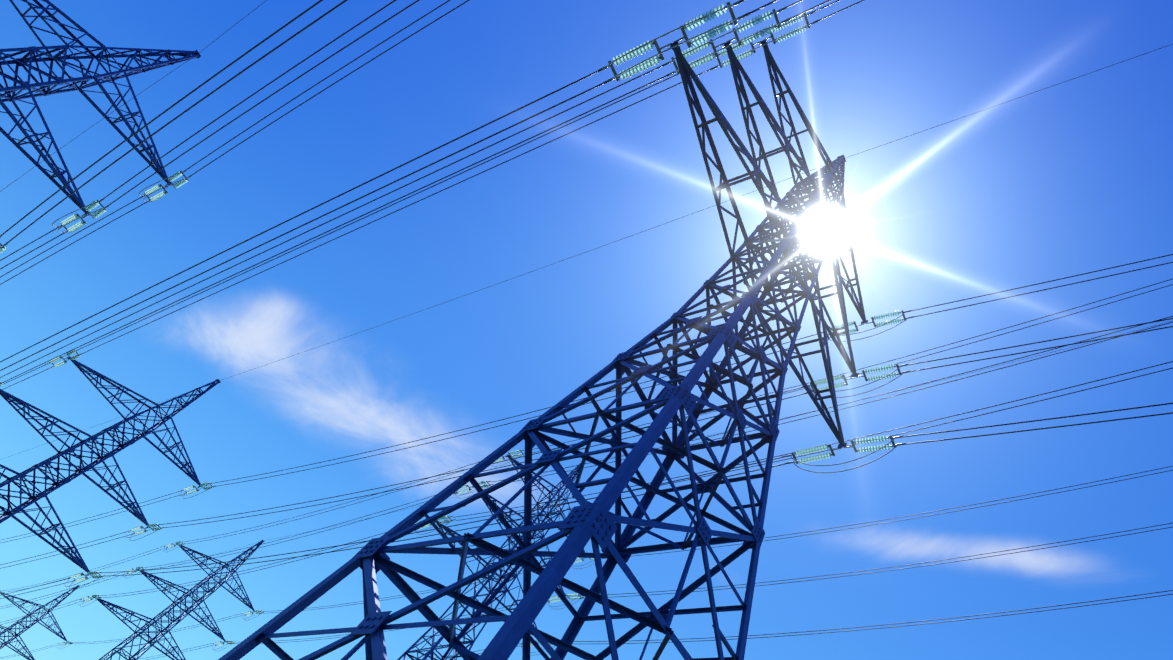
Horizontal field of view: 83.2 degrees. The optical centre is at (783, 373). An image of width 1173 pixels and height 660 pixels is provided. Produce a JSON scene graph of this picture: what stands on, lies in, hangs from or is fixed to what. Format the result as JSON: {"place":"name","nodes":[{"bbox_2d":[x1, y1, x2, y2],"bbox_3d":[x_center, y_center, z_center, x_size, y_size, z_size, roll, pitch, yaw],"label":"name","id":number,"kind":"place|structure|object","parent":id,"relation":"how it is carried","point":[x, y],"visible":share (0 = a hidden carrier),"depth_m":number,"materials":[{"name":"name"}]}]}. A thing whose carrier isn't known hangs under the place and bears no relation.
{"place":"outdoors","nodes":[
{"label":"outdoors","id":0,"kind":"place"},
{"bbox_2d":[0,0,1172,659],"label":"sky","id":1,"kind":"structure","parent":0,"point":[1072,177],"materials":[{"name":"blue"}]},
{"label":"ground","id":2,"kind":"structure","parent":0,"visible":0},
{"bbox_2d":[0,585,79,659],"bbox_3d":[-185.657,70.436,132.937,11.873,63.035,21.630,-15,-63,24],"label":"pylon","id":3,"kind":"object","parent":2,"relation":"on","point":[5,643],"visible":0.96,"depth_m":149.96,"materials":[{"name":"metal"}]},
{"bbox_2d":[0,0,200,253],"bbox_3d":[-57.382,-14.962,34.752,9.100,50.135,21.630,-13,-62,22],"label":"pylon","id":4,"kind":"object","parent":2,"relation":"on","point":[24,61],"visible":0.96,"depth_m":46.99,"materials":[{"name":"metal"}]},
{"bbox_2d":[0,350,220,589],"bbox_3d":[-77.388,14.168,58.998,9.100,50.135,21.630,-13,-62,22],"label":"pylon","id":5,"kind":"object","parent":2,"relation":"on","point":[76,559],"visible":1,"depth_m":67.58,"materials":[{"name":"metal"}]},
{"bbox_2d":[78,540,264,659],"bbox_3d":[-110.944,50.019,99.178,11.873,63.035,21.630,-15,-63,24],"label":"pylon","id":6,"kind":"object","parent":2,"relation":"on","point":[162,614],"visible":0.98,"depth_m":111.48,"materials":[{"name":"metal"}]},
{"bbox_2d":[397,450,601,659],"bbox_3d":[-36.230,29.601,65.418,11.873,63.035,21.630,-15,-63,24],"label":"pylon","id":7,"kind":"object","parent":2,"relation":"on","point":[433,647],"depth_m":74.76,"materials":[{"name":"metal"}]},
{"bbox_2d":[0,0,1172,659],"bbox_3d":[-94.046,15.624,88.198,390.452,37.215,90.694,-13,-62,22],"label":"conductors","id":8,"kind":"object","parent":7,"relation":"attached to","point":[512,278],"visible":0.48,"depth_m":43.74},
{"bbox_2d":[218,0,913,659],"bbox_3d":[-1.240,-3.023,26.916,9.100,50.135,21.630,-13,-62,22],"label":"pylon","id":9,"kind":"object","parent":2,"relation":"on","point":[586,520],"depth_m":18.40,"materials":[{"name":"metal"}]}
]}

